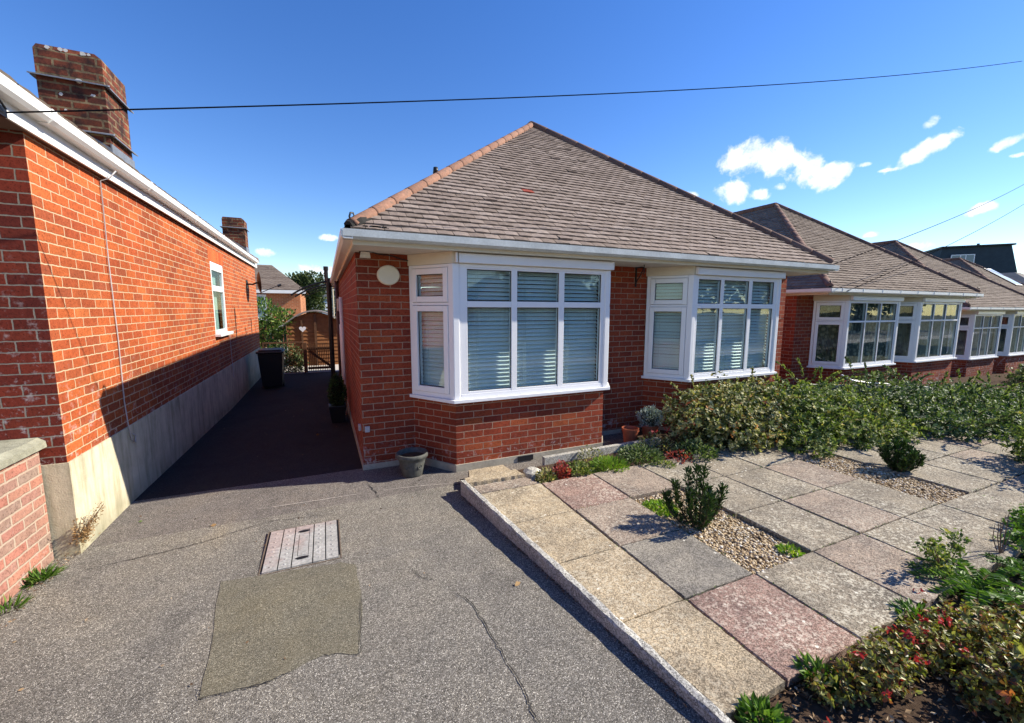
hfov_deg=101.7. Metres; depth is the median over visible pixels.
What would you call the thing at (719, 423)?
variegated shrub
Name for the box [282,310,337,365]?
garden shed
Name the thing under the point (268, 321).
laurel bush
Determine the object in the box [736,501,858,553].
paving slab
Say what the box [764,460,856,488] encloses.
paving slab
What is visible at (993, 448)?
paving slab
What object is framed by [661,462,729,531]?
evergreen shrub
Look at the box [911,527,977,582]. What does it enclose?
leafy sprig
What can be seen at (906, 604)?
plant
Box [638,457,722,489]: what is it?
paving slab
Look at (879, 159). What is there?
sky
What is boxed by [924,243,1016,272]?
dark clad building
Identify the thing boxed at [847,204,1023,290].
overhead cable
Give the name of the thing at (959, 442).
paving slab
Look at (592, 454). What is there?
dry plant
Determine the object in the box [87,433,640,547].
tarmac apron
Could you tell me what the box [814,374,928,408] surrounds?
fence
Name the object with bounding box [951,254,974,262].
window
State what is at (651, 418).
silver-leaved shrub
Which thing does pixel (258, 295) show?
window
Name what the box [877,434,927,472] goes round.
evergreen shrub
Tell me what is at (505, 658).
driveway crack
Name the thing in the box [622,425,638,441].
terracotta pot
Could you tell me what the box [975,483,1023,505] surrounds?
paving slab
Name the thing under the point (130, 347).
bungalow
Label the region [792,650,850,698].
plant
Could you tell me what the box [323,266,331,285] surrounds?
flue pipe
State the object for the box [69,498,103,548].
dry weed
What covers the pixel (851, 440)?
paving slab
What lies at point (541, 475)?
flowering plant
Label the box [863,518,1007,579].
paving slab
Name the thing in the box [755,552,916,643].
paving slab
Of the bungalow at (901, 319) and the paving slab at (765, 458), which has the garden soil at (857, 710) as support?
the paving slab at (765, 458)
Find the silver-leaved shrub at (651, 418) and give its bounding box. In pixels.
[635,404,663,438]
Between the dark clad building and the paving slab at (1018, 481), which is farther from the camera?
the dark clad building
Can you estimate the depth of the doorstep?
12.92 m
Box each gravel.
[635,489,804,573]
[804,455,965,504]
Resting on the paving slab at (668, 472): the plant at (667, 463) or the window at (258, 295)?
the plant at (667, 463)
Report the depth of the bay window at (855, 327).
9.29 m
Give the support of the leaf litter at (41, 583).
on the driveway
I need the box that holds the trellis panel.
[262,342,302,372]
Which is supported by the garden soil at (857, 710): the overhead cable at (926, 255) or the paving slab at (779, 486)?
the paving slab at (779, 486)
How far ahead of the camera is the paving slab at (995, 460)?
4.84 m
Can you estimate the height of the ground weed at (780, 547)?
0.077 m
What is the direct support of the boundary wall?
on the ground
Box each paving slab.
[464,469,523,486]
[468,465,509,476]
[473,477,539,493]
[481,483,572,523]
[515,511,617,563]
[541,474,628,511]
[560,547,682,622]
[575,498,679,547]
[593,465,678,499]
[621,529,751,600]
[624,600,784,719]
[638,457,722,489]
[680,452,760,475]
[681,476,780,517]
[688,574,860,687]
[720,444,796,467]
[725,468,821,501]
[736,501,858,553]
[753,439,821,460]
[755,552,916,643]
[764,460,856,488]
[783,489,900,534]
[814,441,855,452]
[814,534,961,608]
[825,479,937,517]
[832,447,893,472]
[836,436,870,445]
[861,443,944,461]
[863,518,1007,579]
[893,464,996,494]
[905,504,1023,561]
[908,436,968,456]
[914,432,989,448]
[925,456,1021,483]
[941,493,1023,528]
[948,427,1009,442]
[949,449,1023,474]
[972,443,1023,459]
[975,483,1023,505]
[993,437,1023,447]
[1000,474,1023,488]
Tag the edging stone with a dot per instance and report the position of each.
(572, 455)
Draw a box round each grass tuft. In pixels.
[0,591,36,615]
[19,561,70,590]
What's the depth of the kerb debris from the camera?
2.53 m
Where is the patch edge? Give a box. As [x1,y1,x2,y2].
[353,597,361,654]
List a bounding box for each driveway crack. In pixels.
[70,513,332,573]
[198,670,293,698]
[455,591,539,722]
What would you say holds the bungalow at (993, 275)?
on the ground
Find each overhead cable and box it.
[6,61,1021,112]
[816,184,1023,270]
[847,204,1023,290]
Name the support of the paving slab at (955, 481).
on the garden soil at (857, 710)
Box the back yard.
[266,347,338,373]
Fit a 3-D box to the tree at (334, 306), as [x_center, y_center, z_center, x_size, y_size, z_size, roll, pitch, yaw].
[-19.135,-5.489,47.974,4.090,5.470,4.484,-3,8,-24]
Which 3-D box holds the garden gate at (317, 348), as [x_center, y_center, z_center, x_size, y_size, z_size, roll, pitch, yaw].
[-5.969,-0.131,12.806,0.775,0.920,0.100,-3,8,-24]
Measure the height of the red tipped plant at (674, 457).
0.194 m
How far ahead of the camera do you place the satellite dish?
10.41 m
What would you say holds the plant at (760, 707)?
on the garden soil at (857, 710)
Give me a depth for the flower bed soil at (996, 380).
12.28 m
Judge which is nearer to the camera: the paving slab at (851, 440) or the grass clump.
the grass clump
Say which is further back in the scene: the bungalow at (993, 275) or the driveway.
the bungalow at (993, 275)
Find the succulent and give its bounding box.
[642,498,679,516]
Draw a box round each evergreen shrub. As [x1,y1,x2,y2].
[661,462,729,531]
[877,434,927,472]
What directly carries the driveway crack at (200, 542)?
on the driveway
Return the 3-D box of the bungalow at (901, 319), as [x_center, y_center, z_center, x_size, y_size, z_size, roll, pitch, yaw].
[7.383,-2.079,13.819,6.641,5.628,9.443,-3,8,-24]
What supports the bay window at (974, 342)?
in the bungalow at (991, 334)
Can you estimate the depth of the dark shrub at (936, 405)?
6.28 m
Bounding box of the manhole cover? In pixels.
[258,519,341,575]
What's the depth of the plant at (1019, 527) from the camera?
3.12 m
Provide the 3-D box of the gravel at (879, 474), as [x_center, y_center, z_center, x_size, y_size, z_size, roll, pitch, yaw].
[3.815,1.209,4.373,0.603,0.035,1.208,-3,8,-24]
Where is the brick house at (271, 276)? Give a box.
[255,264,307,346]
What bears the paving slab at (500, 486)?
on the garden soil at (857, 710)
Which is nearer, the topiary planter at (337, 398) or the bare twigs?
the bare twigs
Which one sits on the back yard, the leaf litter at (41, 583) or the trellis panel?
the trellis panel
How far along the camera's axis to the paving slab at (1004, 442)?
5.49 m
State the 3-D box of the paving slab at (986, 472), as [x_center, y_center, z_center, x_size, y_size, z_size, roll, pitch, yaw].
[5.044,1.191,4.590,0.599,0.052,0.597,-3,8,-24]
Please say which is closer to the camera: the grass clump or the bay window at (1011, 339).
the grass clump
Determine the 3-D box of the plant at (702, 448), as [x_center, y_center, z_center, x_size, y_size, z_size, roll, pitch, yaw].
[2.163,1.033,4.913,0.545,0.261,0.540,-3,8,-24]
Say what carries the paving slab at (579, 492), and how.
on the garden soil at (857, 710)
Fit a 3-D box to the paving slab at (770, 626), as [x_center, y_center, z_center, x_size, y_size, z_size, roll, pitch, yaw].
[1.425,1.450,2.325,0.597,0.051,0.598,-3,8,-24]
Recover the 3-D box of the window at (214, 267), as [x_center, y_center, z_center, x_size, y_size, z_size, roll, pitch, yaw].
[-5.356,-1.122,7.586,0.230,1.290,1.070,-3,8,-24]
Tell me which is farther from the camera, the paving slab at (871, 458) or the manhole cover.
the paving slab at (871, 458)
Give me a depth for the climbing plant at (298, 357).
12.66 m
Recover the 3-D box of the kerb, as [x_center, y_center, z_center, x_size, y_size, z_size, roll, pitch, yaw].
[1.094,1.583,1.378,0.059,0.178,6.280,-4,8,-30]
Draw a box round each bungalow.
[0,43,260,558]
[330,121,839,472]
[733,202,983,391]
[873,240,1023,376]
[942,257,1023,292]
[1000,272,1023,283]
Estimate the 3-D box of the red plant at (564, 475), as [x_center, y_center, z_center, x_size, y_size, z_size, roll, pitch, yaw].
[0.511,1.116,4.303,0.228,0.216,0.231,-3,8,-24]
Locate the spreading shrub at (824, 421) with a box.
[742,358,935,458]
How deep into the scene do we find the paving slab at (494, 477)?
4.17 m
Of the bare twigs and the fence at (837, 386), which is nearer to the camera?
the bare twigs
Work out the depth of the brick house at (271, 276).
21.37 m
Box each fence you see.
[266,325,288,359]
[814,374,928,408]
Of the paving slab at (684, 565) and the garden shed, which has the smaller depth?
the paving slab at (684, 565)
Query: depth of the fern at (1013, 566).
2.80 m
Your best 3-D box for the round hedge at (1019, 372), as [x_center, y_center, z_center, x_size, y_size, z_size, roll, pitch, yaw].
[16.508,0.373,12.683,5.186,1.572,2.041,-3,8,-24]
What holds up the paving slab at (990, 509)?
on the garden soil at (857, 710)
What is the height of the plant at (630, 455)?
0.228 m
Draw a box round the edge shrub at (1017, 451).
[991,411,1023,462]
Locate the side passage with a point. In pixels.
(242, 448)
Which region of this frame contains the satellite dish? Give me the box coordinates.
[246,272,281,292]
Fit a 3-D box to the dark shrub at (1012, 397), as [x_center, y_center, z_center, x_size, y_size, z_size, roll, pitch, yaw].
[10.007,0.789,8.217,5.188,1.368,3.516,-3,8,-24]
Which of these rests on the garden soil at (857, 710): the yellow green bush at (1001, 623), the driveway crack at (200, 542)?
the yellow green bush at (1001, 623)
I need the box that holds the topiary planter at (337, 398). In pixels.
[326,372,347,422]
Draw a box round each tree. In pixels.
[285,270,326,312]
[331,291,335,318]
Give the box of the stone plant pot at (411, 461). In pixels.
[396,447,427,477]
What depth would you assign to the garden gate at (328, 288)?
10.39 m
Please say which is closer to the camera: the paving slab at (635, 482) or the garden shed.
the paving slab at (635, 482)
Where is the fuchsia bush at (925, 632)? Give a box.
[804,588,1023,722]
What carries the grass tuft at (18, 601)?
on the driveway
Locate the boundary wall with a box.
[0,438,53,605]
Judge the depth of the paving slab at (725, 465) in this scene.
4.62 m
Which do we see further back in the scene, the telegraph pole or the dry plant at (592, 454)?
the telegraph pole
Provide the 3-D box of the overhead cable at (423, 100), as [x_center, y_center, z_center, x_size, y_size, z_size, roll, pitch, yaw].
[3.574,-3.720,5.374,14.569,3.784,0.009,-3,8,-26]
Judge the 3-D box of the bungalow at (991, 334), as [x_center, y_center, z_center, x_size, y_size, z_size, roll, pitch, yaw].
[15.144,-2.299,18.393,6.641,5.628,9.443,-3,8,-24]
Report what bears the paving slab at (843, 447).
on the garden soil at (857, 710)
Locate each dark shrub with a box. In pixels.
[827,356,1023,442]
[912,368,1023,417]
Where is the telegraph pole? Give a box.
[332,287,334,317]
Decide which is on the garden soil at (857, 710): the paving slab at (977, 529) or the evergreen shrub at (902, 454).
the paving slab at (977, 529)
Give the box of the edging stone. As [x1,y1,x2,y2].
[542,437,660,465]
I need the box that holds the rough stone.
[522,467,540,479]
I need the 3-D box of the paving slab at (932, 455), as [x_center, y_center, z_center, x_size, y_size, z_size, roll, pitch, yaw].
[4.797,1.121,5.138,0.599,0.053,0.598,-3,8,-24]
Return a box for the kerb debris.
[462,496,686,706]
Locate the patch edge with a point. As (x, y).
(361, 627)
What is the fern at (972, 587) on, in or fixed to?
on the garden soil at (857, 710)
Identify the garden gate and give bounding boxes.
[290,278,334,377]
[303,342,330,372]
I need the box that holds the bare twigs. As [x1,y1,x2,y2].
[992,510,1012,553]
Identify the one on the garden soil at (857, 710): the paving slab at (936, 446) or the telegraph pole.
the paving slab at (936, 446)
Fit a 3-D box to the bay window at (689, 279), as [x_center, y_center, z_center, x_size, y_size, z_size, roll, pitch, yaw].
[3.220,-0.579,6.359,2.607,1.601,0.601,-3,8,-24]
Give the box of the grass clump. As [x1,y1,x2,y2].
[589,454,630,472]
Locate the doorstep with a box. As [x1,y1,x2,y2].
[308,369,330,371]
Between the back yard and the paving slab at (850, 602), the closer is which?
the paving slab at (850, 602)
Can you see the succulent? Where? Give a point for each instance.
(650, 504)
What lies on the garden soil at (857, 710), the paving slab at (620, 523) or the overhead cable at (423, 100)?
the paving slab at (620, 523)
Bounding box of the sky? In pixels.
[0,0,1023,287]
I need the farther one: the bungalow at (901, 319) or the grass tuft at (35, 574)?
the bungalow at (901, 319)
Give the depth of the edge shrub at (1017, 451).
4.83 m
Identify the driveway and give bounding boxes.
[0,485,708,722]
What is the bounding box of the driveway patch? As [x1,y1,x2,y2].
[199,562,362,698]
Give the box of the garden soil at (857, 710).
[460,432,1023,722]
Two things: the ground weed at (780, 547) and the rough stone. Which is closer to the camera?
the ground weed at (780, 547)
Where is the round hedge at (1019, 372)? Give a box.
[995,363,1023,384]
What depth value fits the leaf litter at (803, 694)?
1.87 m
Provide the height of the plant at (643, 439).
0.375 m
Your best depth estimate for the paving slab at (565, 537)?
3.14 m
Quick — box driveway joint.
[260,494,354,508]
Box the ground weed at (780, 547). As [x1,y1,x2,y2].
[774,541,805,557]
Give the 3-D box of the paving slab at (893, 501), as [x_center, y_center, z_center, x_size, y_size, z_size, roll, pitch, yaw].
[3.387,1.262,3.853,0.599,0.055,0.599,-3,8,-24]
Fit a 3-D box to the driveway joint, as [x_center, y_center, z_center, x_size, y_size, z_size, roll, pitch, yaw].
[-1.894,1.312,3.913,0.893,0.001,0.015,-3,8,-22]
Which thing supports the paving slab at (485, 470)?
on the garden soil at (857, 710)
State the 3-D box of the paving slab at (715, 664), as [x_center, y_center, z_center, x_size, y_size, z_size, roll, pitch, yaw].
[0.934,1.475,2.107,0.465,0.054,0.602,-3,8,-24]
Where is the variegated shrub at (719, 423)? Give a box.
[660,367,800,453]
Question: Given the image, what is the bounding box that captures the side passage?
[134,371,361,500]
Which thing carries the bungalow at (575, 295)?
on the ground
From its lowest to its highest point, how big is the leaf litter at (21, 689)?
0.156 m
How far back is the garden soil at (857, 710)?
1.87 m
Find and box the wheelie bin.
[255,348,285,386]
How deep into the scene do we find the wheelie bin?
9.98 m
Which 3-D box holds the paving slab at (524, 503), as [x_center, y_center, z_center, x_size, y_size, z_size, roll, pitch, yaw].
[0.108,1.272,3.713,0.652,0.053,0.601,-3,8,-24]
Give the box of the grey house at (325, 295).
[319,291,335,314]
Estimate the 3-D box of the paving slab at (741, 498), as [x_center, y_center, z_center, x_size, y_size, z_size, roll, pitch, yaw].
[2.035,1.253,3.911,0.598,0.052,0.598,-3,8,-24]
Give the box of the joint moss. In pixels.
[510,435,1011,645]
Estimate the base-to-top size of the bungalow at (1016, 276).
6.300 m
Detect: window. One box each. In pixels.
[210,261,233,336]
[256,294,266,319]
[407,251,614,403]
[641,266,785,381]
[807,295,903,369]
[885,297,965,362]
[946,311,1005,359]
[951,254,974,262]
[990,311,1023,355]
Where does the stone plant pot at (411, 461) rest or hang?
on the tarmac apron
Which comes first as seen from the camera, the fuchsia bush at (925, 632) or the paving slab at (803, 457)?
the fuchsia bush at (925, 632)
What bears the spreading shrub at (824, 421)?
on the garden soil at (857, 710)
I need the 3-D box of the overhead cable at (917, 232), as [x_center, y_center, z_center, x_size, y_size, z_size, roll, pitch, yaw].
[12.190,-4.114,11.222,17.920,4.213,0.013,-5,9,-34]
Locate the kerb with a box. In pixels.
[461,480,733,722]
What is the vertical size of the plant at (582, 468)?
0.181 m
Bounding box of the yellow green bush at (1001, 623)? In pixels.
[959,600,1023,722]
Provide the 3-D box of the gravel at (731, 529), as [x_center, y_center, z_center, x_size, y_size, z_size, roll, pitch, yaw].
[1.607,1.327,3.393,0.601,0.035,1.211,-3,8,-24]
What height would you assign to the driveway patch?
0.022 m
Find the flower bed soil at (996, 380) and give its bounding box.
[637,373,1023,444]
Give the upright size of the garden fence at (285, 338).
1.488 m
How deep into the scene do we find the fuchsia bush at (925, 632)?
1.93 m
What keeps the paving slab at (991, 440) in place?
on the garden soil at (857, 710)
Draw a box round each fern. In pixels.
[907,557,1023,623]
[980,552,1023,585]
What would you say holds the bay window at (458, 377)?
in the bungalow at (575, 295)
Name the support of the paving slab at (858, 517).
on the garden soil at (857, 710)
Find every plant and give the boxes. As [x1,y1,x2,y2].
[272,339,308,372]
[534,466,557,482]
[552,459,572,479]
[563,459,595,476]
[577,445,602,460]
[617,443,666,465]
[636,427,675,458]
[656,459,677,467]
[663,450,692,463]
[671,438,719,462]
[734,690,793,722]
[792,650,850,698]
[888,596,944,628]
[988,502,1023,558]
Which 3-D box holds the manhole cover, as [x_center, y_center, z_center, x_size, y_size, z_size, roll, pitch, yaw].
[-1.591,1.407,3.179,0.524,0.049,0.611,-3,8,-24]
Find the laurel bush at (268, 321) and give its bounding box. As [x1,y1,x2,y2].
[257,296,296,348]
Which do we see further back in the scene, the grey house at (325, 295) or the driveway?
the grey house at (325, 295)
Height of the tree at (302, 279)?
6.621 m
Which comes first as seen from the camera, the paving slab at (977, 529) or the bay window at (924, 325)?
the paving slab at (977, 529)
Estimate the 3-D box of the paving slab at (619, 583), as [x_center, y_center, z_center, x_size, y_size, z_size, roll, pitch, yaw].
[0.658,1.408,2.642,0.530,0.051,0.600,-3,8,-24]
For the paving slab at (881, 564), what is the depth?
2.80 m
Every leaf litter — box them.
[0,515,117,626]
[12,410,425,690]
[745,557,1023,722]

